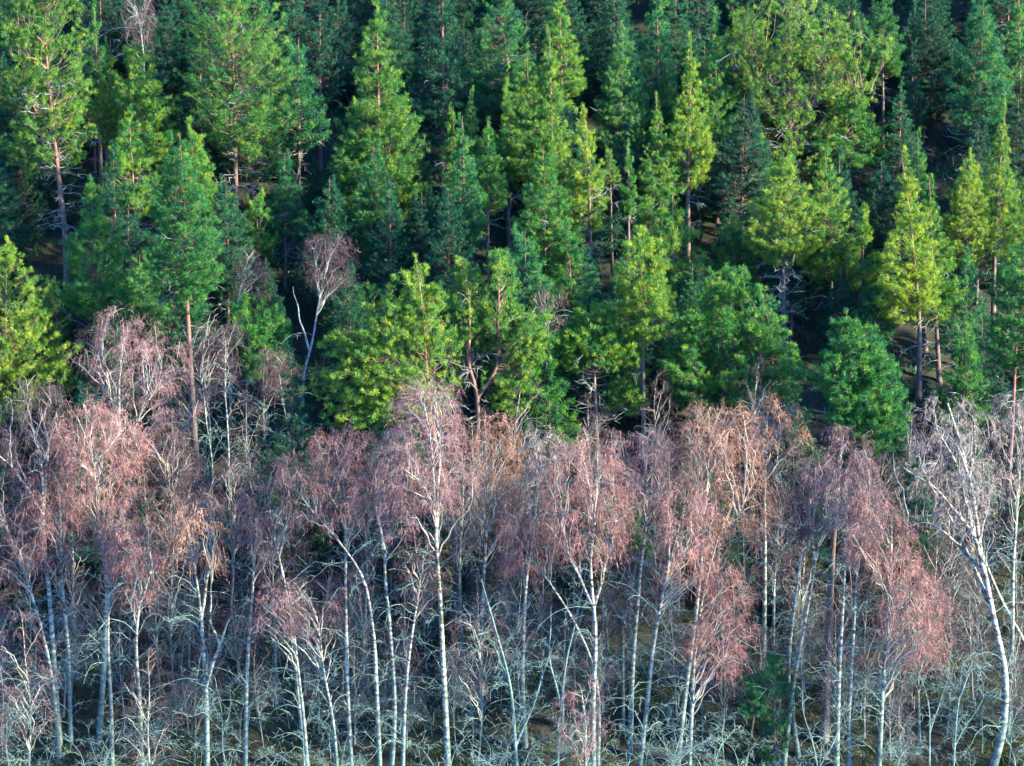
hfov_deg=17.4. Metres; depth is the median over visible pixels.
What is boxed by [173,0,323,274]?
pine tree
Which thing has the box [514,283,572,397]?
birch tree
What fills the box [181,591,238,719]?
birch tree
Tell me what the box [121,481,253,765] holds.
birch tree
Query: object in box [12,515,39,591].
birch tree
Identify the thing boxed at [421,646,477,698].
leafless shrub
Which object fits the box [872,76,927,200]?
pine tree
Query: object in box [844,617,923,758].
birch tree
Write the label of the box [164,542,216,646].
birch tree
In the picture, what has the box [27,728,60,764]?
leafless shrub
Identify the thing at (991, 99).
pine tree
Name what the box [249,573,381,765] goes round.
birch tree
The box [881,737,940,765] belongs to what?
leafless shrub
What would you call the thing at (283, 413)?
pine tree
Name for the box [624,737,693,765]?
leafless shrub
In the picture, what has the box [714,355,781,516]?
birch tree
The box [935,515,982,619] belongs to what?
birch tree
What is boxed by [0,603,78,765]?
birch tree
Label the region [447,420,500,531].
birch tree
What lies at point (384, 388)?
pine tree
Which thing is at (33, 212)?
pine tree
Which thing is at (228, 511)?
birch tree
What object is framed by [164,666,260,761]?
leafless shrub
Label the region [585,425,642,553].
birch tree
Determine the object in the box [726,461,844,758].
birch tree
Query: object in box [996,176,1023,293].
pine tree
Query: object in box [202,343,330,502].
birch tree
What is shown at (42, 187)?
pine tree
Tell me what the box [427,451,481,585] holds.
birch tree
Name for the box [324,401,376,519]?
birch tree
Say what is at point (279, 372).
birch tree
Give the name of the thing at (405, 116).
pine tree
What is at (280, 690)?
leafless shrub
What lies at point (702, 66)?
pine tree
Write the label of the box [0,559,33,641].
birch tree
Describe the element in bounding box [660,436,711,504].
birch tree
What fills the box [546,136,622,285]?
pine tree
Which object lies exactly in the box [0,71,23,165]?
pine tree
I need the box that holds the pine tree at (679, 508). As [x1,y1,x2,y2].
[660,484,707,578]
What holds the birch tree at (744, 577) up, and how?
on the ground
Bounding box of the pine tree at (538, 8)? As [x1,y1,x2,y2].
[505,0,555,53]
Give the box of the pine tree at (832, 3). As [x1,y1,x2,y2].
[782,0,843,23]
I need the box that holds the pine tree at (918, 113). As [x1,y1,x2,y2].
[894,37,935,168]
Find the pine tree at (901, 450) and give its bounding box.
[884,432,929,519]
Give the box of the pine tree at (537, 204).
[509,141,575,352]
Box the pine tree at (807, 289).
[761,190,822,341]
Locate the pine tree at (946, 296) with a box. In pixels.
[898,172,970,384]
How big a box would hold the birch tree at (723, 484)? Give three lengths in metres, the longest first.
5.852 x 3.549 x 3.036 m
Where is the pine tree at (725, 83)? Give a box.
[687,45,735,136]
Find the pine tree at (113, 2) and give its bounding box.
[83,0,134,54]
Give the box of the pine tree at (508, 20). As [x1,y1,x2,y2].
[489,9,538,94]
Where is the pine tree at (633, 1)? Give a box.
[624,0,637,8]
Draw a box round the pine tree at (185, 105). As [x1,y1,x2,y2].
[172,25,226,149]
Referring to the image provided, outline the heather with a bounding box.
[1,467,1023,765]
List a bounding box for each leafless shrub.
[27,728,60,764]
[44,726,145,765]
[78,717,123,765]
[130,702,184,751]
[144,675,200,733]
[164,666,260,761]
[184,729,298,765]
[219,651,324,728]
[220,676,287,728]
[220,687,253,743]
[234,749,296,765]
[251,730,353,765]
[304,682,382,759]
[308,709,389,765]
[308,753,354,765]
[341,742,367,765]
[369,667,404,742]
[393,719,544,765]
[399,681,458,735]
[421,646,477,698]
[432,670,497,742]
[454,721,613,765]
[464,726,536,765]
[484,652,518,705]
[541,712,583,758]
[571,705,604,756]
[582,747,646,765]
[613,708,703,765]
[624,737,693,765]
[634,709,750,765]
[657,696,678,740]
[680,722,747,765]
[682,660,735,740]
[706,706,749,765]
[706,725,814,765]
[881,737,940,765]
[935,694,974,747]
[940,748,977,765]
[965,687,998,751]
[982,712,1023,765]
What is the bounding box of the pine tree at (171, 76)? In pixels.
[131,0,195,144]
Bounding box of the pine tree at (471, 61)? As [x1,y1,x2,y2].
[440,31,491,133]
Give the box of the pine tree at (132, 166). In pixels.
[97,104,164,254]
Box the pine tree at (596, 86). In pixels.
[588,15,650,143]
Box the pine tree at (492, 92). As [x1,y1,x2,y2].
[460,0,539,148]
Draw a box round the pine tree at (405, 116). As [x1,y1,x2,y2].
[363,77,417,166]
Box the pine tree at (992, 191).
[971,98,1021,339]
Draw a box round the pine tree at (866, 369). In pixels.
[808,308,916,744]
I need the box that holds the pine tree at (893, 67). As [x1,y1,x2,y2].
[859,0,906,155]
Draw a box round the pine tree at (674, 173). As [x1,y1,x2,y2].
[647,104,699,209]
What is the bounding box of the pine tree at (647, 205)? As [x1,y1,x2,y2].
[634,156,659,320]
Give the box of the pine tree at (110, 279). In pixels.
[44,173,138,404]
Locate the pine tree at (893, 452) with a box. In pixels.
[851,343,914,496]
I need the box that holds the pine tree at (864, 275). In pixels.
[840,202,881,351]
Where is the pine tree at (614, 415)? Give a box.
[576,365,632,427]
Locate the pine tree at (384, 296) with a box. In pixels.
[361,294,404,373]
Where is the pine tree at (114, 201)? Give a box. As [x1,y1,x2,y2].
[80,144,148,286]
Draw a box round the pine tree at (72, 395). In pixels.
[28,332,79,431]
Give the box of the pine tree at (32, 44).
[7,6,49,94]
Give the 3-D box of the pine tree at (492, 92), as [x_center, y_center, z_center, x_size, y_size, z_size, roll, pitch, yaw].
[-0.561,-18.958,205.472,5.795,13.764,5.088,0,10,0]
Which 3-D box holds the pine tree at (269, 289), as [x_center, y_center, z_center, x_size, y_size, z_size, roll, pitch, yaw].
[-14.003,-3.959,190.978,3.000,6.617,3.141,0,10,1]
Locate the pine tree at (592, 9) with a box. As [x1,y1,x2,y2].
[579,0,635,50]
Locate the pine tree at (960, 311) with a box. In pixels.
[938,246,989,373]
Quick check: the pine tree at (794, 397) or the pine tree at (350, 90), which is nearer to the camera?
the pine tree at (794, 397)
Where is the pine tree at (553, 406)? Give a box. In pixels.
[512,343,583,494]
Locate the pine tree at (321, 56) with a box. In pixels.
[293,0,348,170]
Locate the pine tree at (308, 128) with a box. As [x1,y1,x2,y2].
[268,33,332,201]
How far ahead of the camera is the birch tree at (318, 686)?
167.20 m
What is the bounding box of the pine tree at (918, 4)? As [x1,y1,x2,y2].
[905,0,955,39]
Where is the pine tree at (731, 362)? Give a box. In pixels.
[698,303,750,435]
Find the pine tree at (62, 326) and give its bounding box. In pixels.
[30,276,80,380]
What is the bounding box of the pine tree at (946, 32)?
[901,0,959,114]
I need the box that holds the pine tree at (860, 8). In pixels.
[817,0,863,25]
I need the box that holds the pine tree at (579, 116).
[564,98,598,167]
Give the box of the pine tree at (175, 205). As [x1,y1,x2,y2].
[149,198,201,333]
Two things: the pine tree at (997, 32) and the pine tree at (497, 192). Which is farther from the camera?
the pine tree at (997, 32)
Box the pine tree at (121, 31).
[104,0,164,117]
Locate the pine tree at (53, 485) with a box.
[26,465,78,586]
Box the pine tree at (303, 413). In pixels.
[238,345,348,612]
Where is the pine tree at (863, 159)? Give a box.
[811,87,889,211]
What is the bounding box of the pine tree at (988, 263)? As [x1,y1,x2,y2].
[947,148,1004,305]
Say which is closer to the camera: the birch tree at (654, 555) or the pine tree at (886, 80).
the birch tree at (654, 555)
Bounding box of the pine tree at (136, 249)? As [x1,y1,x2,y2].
[88,208,167,371]
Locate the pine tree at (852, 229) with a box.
[819,201,878,313]
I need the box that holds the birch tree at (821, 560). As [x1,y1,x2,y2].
[777,506,842,623]
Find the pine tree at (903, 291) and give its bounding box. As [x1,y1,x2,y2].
[871,144,948,401]
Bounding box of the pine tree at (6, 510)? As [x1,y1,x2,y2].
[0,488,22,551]
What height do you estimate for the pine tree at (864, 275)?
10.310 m
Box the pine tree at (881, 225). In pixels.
[859,168,917,308]
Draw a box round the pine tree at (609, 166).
[600,146,621,297]
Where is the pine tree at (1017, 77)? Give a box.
[1009,36,1023,93]
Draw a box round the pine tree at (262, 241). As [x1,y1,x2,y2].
[234,188,280,294]
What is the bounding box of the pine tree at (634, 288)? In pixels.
[610,224,676,478]
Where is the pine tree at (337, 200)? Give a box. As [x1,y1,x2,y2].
[292,175,371,315]
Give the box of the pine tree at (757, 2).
[739,0,784,67]
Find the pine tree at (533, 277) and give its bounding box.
[495,223,556,362]
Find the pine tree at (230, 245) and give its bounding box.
[205,174,260,330]
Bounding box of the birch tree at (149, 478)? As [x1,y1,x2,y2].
[109,409,160,520]
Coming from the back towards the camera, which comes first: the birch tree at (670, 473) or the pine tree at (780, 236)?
the pine tree at (780, 236)
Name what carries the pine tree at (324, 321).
on the ground
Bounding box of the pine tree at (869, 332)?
[843,318,888,396]
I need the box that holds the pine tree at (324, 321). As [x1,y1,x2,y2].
[316,262,372,405]
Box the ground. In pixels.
[0,0,1023,765]
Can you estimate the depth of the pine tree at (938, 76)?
208.63 m
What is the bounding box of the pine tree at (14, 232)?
[0,153,33,289]
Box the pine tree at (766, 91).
[725,31,783,150]
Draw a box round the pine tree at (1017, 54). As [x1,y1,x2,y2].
[986,0,1023,165]
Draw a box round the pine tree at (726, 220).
[704,195,754,305]
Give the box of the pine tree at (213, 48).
[181,13,241,158]
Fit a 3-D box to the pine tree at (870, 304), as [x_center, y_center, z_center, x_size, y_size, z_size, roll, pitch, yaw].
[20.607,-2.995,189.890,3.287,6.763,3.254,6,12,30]
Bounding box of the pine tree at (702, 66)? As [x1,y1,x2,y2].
[680,41,712,130]
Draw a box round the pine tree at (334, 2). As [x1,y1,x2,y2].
[321,0,361,23]
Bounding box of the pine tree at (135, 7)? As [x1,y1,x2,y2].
[97,0,151,40]
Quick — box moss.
[0,523,1023,765]
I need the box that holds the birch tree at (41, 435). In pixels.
[22,389,99,515]
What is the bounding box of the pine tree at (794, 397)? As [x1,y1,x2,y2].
[734,312,814,459]
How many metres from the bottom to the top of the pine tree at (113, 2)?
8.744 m
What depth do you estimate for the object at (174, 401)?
184.08 m
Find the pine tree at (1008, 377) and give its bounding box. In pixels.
[996,317,1023,416]
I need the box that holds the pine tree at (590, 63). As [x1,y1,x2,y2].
[535,0,601,115]
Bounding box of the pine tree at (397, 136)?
[327,0,432,276]
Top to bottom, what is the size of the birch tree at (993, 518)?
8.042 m
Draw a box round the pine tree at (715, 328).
[657,261,812,480]
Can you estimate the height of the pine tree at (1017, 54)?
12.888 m
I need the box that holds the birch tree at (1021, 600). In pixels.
[1016,574,1023,608]
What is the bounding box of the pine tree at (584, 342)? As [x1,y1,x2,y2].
[548,299,657,478]
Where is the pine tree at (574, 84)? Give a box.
[533,0,588,141]
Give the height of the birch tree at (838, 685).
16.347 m
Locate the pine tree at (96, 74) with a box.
[83,0,108,211]
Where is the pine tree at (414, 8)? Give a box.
[374,0,425,43]
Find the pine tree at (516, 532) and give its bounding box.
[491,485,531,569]
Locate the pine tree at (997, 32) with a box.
[960,31,1001,153]
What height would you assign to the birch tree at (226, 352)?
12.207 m
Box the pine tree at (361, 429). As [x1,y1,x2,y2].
[349,357,379,449]
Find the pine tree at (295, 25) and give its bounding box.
[271,0,314,83]
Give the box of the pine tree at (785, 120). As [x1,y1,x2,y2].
[706,0,895,202]
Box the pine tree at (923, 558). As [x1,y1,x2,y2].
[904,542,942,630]
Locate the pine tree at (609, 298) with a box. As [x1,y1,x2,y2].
[601,257,654,374]
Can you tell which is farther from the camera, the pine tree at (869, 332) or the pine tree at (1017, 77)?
the pine tree at (1017, 77)
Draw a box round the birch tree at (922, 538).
[882,454,959,601]
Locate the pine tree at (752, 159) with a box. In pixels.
[699,91,784,257]
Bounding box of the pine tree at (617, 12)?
[585,0,643,101]
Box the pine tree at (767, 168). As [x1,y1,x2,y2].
[736,98,775,232]
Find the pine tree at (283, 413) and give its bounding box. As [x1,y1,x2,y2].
[279,383,298,420]
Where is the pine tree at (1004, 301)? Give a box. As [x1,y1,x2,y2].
[977,236,1023,563]
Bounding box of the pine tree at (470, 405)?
[461,332,506,435]
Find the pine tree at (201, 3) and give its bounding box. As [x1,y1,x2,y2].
[174,0,213,73]
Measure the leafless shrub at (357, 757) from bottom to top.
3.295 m
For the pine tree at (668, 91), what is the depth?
205.40 m
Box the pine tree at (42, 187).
[30,113,81,223]
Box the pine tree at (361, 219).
[347,142,402,314]
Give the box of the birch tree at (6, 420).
[0,393,32,495]
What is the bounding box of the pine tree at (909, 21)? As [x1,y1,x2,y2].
[893,0,927,70]
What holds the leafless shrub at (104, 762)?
on the ground
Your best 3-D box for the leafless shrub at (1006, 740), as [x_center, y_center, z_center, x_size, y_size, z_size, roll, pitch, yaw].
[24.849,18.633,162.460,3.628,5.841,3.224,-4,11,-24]
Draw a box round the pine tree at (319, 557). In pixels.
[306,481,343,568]
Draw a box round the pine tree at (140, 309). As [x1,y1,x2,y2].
[116,249,171,416]
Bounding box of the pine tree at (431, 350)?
[403,305,451,391]
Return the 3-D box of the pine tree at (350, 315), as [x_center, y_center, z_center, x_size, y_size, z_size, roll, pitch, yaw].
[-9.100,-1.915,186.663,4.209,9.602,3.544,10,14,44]
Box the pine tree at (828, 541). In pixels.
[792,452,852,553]
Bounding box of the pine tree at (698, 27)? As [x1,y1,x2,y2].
[664,0,732,59]
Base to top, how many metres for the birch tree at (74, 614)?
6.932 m
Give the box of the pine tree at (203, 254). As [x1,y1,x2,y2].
[140,130,226,481]
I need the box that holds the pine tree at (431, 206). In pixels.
[401,184,445,262]
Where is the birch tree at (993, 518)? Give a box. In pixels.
[932,415,999,547]
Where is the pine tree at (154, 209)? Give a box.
[141,163,192,257]
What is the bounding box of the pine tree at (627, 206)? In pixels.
[615,138,638,271]
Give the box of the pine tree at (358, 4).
[339,0,375,54]
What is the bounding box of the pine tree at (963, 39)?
[952,0,1000,90]
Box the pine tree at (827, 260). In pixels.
[797,142,864,315]
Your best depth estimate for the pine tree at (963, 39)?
212.86 m
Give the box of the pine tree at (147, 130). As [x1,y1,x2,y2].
[104,40,213,227]
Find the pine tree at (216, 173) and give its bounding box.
[183,89,238,207]
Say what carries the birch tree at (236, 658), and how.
on the ground
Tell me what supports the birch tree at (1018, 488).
on the ground
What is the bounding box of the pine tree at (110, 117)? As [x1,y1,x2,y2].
[88,36,125,227]
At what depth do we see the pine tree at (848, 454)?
180.62 m
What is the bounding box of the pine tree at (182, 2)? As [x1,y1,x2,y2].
[159,0,198,69]
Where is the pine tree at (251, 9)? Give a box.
[233,0,278,61]
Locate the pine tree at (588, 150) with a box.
[562,104,615,319]
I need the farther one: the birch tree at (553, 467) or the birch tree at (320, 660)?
the birch tree at (553, 467)
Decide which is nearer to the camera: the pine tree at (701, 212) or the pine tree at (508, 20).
the pine tree at (701, 212)
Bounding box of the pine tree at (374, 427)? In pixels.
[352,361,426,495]
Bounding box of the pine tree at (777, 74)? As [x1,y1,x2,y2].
[758,38,792,114]
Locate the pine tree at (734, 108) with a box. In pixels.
[713,77,752,191]
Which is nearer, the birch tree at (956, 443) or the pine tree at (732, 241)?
the birch tree at (956, 443)
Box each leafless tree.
[0,610,54,765]
[217,440,280,566]
[460,579,600,765]
[522,560,602,765]
[794,687,865,765]
[887,650,970,765]
[918,651,1006,765]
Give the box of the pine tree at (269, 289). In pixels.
[247,260,292,345]
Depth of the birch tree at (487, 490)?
166.44 m
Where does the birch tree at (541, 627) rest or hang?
on the ground
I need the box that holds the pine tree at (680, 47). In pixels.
[646,0,704,110]
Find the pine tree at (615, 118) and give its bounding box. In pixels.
[592,20,653,198]
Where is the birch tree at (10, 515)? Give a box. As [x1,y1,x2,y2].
[0,442,28,589]
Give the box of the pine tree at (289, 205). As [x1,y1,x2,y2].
[259,147,310,288]
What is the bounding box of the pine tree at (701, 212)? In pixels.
[677,115,724,242]
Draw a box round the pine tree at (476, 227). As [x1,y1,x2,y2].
[434,111,491,297]
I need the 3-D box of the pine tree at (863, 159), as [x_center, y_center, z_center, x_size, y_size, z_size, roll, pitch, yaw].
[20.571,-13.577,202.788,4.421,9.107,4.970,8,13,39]
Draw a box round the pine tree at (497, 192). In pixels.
[464,116,511,299]
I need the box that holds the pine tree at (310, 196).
[298,155,332,240]
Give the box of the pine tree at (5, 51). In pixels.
[0,0,15,75]
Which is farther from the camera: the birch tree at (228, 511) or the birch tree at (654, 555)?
the birch tree at (228, 511)
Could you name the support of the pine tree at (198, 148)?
on the ground
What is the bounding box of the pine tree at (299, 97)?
[269,62,309,143]
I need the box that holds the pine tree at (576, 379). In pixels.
[550,246,625,451]
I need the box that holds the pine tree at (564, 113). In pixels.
[534,86,595,215]
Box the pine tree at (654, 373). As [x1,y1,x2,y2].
[635,291,690,422]
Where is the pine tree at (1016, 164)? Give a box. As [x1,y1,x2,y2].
[985,96,1023,202]
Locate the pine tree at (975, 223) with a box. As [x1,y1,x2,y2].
[939,148,997,359]
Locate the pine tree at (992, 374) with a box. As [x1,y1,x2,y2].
[952,315,1006,438]
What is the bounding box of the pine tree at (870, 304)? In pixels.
[851,275,906,355]
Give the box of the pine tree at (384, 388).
[297,252,472,614]
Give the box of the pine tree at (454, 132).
[438,102,467,263]
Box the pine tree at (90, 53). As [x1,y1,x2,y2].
[71,29,120,178]
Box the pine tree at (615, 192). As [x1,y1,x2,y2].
[596,118,657,255]
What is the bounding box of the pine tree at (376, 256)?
[353,174,416,321]
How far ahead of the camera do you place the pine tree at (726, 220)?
195.07 m
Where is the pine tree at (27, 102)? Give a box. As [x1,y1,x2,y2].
[0,0,98,308]
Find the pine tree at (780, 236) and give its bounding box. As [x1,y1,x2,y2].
[740,151,827,366]
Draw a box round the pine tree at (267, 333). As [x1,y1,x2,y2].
[220,291,293,468]
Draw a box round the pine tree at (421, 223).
[392,189,446,325]
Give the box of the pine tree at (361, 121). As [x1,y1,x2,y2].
[337,79,387,277]
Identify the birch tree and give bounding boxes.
[0,370,88,745]
[0,393,32,495]
[0,442,28,589]
[0,455,30,511]
[0,469,95,758]
[0,490,38,614]
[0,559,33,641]
[0,603,20,704]
[0,603,27,671]
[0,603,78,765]
[0,628,30,764]
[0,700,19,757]
[1,459,117,745]
[10,558,60,644]
[11,618,61,715]
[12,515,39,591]
[18,408,63,504]
[20,486,60,598]
[22,389,99,515]
[23,394,163,738]
[32,380,142,633]
[34,586,95,717]
[41,526,104,662]
[45,566,93,694]
[59,499,157,765]
[62,300,208,561]
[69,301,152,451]
[76,509,187,765]
[78,571,144,680]
[81,602,150,715]
[86,0,178,171]
[98,517,178,658]
[98,642,195,765]
[109,409,160,520]
[119,464,179,638]
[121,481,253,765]
[127,544,178,682]
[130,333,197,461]
[134,421,228,620]
[143,551,198,703]
[147,406,208,509]
[150,455,191,581]
[151,314,237,516]
[156,423,209,540]
[160,538,225,666]
[160,638,203,736]
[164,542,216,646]
[168,636,228,765]
[178,464,221,575]
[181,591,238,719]
[184,442,232,548]
[186,315,258,493]
[191,475,305,765]
[194,450,269,638]
[201,245,285,456]
[201,318,269,536]
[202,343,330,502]
[205,467,253,568]
[206,566,264,684]
[207,394,271,494]
[218,503,315,708]
[218,515,271,604]
[228,449,346,765]
[228,568,269,665]
[237,634,287,746]
[243,346,329,479]
[243,575,344,765]
[247,448,277,508]
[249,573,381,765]
[268,444,428,765]
[271,231,360,450]
[276,572,340,695]
[280,540,323,660]
[283,420,395,765]
[288,603,359,732]
[302,445,340,581]
[303,538,353,662]
[305,427,338,480]
[319,541,374,698]
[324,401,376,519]
[324,569,388,717]
[324,635,383,744]
[325,466,408,692]
[334,535,388,598]
[335,528,377,632]
[340,395,448,610]
[344,431,439,765]
[349,523,454,765]
[349,556,389,661]
[363,472,427,622]
[363,629,403,723]
[371,373,486,765]
[376,576,446,682]
[380,651,433,747]
[381,634,432,735]
[395,542,464,672]
[400,450,515,665]
[408,568,529,764]
[410,542,456,618]
[423,427,457,495]
[427,451,481,585]
[429,625,472,754]
[433,410,542,709]
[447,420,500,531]
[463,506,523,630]
[463,559,501,645]
[464,426,505,525]
[465,429,515,528]
[466,489,491,590]
[468,478,555,659]
[473,483,520,572]
[482,506,627,765]
[484,566,557,719]
[487,544,530,674]
[492,425,586,748]
[493,366,553,512]
[494,563,567,685]
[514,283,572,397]
[515,469,548,561]
[522,564,566,648]
[529,432,648,765]
[532,435,574,542]
[532,478,577,589]
[537,435,568,522]
[538,609,607,724]
[541,557,619,685]
[547,391,619,535]
[549,675,614,765]
[561,522,594,591]
[566,588,639,712]
[566,615,627,741]
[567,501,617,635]
[580,413,625,510]
[580,424,684,758]
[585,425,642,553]
[585,552,624,649]
[589,549,683,732]
[593,473,646,592]
[601,531,657,683]
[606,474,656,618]
[607,476,732,765]
[618,503,676,640]
[635,369,689,516]
[637,458,681,569]
[638,437,697,518]
[640,397,785,765]
[641,557,690,682]
[646,585,719,714]
[657,538,762,765]
[658,480,709,615]
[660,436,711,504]
[662,410,716,517]
[686,576,753,703]
[687,608,758,730]
[695,481,722,566]
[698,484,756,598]
[702,529,738,631]
[704,449,755,524]
[704,559,770,684]
[713,532,771,646]
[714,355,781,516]
[722,390,817,706]
[723,476,825,679]
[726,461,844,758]
[726,623,780,738]
[750,420,890,765]
[754,509,809,627]
[755,423,801,548]
[759,547,822,656]
[760,443,826,560]
[766,532,845,711]
[777,506,842,623]
[777,587,823,692]
[783,476,898,765]
[792,607,876,765]
[805,481,909,765]
[808,575,862,657]
[813,587,872,699]
[828,594,918,737]
[829,448,890,618]
[832,464,855,551]
[834,544,877,631]
[837,479,955,765]
[840,421,893,580]
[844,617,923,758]
[850,451,905,563]
[857,601,921,708]
[858,562,992,744]
[871,540,920,642]
[875,479,912,582]
[875,580,923,728]
[882,596,947,708]
[882,676,928,765]
[884,414,945,531]
[886,390,1023,765]
[903,459,968,592]
[909,531,974,682]
[916,418,973,544]
[916,510,951,582]
[917,601,978,736]
[924,406,985,518]
[925,426,1023,644]
[926,498,992,653]
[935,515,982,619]
[936,570,1003,699]
[939,509,999,625]
[940,457,997,584]
[941,592,1008,730]
[952,540,1008,683]
[972,486,1011,587]
[974,389,1023,735]
[975,411,1015,513]
[982,617,1023,761]
[989,496,1023,612]
[990,599,1023,695]
[993,661,1023,737]
[1015,621,1023,688]
[1016,574,1023,608]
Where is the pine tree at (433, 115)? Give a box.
[404,0,482,192]
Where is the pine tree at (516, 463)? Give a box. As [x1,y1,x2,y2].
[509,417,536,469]
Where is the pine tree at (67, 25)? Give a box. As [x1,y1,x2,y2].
[20,0,78,65]
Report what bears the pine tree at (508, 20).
on the ground
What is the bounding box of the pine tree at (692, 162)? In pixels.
[663,30,718,262]
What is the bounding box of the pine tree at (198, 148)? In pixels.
[182,116,234,308]
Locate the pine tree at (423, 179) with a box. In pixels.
[391,111,435,212]
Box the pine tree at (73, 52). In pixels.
[46,30,100,156]
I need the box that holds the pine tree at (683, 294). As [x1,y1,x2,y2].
[661,260,720,374]
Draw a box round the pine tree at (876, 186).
[855,161,897,264]
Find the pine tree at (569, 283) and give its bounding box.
[540,218,599,327]
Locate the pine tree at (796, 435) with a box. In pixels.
[771,399,822,533]
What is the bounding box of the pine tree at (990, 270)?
[979,155,1023,285]
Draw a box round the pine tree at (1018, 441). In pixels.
[993,375,1023,524]
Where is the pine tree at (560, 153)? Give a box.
[524,23,574,267]
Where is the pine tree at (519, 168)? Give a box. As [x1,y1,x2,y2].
[494,51,557,224]
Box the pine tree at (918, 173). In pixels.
[895,126,937,352]
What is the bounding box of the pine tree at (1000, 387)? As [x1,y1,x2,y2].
[980,373,1017,467]
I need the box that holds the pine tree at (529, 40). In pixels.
[498,12,544,120]
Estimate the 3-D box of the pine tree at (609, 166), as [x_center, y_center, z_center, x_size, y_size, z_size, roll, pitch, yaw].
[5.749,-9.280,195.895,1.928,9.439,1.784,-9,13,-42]
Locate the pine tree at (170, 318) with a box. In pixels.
[132,216,214,373]
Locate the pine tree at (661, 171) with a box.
[636,91,679,230]
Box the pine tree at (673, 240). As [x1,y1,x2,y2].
[634,167,712,325]
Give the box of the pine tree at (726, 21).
[714,0,755,32]
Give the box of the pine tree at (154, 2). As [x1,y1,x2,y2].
[150,0,171,10]
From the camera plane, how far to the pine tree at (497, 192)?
195.06 m
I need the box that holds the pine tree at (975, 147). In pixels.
[947,117,998,229]
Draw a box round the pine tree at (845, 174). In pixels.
[813,143,873,271]
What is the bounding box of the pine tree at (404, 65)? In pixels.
[351,0,417,131]
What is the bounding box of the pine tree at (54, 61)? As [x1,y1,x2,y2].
[33,37,67,132]
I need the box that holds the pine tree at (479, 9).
[449,0,487,31]
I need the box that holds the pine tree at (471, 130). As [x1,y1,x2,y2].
[449,85,491,262]
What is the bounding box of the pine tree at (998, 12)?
[968,0,1023,81]
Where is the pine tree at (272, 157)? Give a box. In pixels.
[211,26,291,211]
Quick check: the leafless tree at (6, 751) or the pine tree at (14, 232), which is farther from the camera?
the pine tree at (14, 232)
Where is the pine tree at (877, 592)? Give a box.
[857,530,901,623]
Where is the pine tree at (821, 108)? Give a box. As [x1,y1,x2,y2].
[802,2,865,135]
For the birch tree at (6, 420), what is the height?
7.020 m
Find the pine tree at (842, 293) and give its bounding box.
[814,264,861,384]
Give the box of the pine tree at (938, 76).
[888,0,958,142]
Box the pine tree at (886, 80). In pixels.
[851,0,899,122]
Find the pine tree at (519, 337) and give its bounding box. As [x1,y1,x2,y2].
[435,246,560,509]
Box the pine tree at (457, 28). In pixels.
[412,0,467,107]
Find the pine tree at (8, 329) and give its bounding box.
[0,285,23,373]
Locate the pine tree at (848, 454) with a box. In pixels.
[823,351,893,516]
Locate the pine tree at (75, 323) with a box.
[40,287,78,348]
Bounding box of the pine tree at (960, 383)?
[930,314,996,463]
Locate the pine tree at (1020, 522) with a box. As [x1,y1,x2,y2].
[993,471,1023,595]
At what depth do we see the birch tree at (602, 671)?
165.93 m
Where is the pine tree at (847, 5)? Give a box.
[830,0,869,71]
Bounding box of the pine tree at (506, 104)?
[490,77,518,251]
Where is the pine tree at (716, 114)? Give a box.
[679,6,746,223]
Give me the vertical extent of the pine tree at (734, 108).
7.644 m
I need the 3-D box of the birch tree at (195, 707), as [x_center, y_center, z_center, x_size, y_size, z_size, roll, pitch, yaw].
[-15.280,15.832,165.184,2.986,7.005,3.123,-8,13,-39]
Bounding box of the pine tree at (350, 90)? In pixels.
[311,0,362,106]
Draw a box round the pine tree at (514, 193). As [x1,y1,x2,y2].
[503,115,536,212]
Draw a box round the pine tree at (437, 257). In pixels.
[416,188,486,354]
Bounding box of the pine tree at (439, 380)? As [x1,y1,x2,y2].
[405,288,461,453]
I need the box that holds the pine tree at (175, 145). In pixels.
[145,119,216,234]
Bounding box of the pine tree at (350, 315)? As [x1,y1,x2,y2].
[316,264,372,427]
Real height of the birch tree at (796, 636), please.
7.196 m
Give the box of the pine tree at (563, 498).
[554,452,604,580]
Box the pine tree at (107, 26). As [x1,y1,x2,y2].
[68,0,135,92]
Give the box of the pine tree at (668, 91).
[626,0,687,157]
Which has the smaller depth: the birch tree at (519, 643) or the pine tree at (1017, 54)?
the birch tree at (519, 643)
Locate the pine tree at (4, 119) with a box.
[0,52,35,194]
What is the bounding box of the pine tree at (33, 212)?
[0,135,49,253]
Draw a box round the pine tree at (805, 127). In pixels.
[770,52,821,186]
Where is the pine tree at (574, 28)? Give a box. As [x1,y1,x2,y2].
[553,0,590,79]
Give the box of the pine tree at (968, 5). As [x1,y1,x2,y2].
[957,0,1013,43]
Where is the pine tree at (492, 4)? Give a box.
[481,0,517,23]
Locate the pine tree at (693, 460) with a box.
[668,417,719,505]
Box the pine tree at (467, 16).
[441,0,485,55]
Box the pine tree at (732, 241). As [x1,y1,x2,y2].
[708,214,760,326]
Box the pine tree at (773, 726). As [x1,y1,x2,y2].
[736,651,798,765]
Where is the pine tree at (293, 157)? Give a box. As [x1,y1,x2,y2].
[256,66,315,177]
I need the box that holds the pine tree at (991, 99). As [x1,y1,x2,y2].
[940,0,1016,181]
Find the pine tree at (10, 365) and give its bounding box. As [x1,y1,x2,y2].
[0,234,84,450]
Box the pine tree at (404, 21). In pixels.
[383,0,426,105]
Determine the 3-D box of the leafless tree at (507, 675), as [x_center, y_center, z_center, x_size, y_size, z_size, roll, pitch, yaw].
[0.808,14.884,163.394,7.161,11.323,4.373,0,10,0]
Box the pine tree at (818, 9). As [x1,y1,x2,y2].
[766,0,830,77]
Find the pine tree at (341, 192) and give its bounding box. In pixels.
[327,162,355,262]

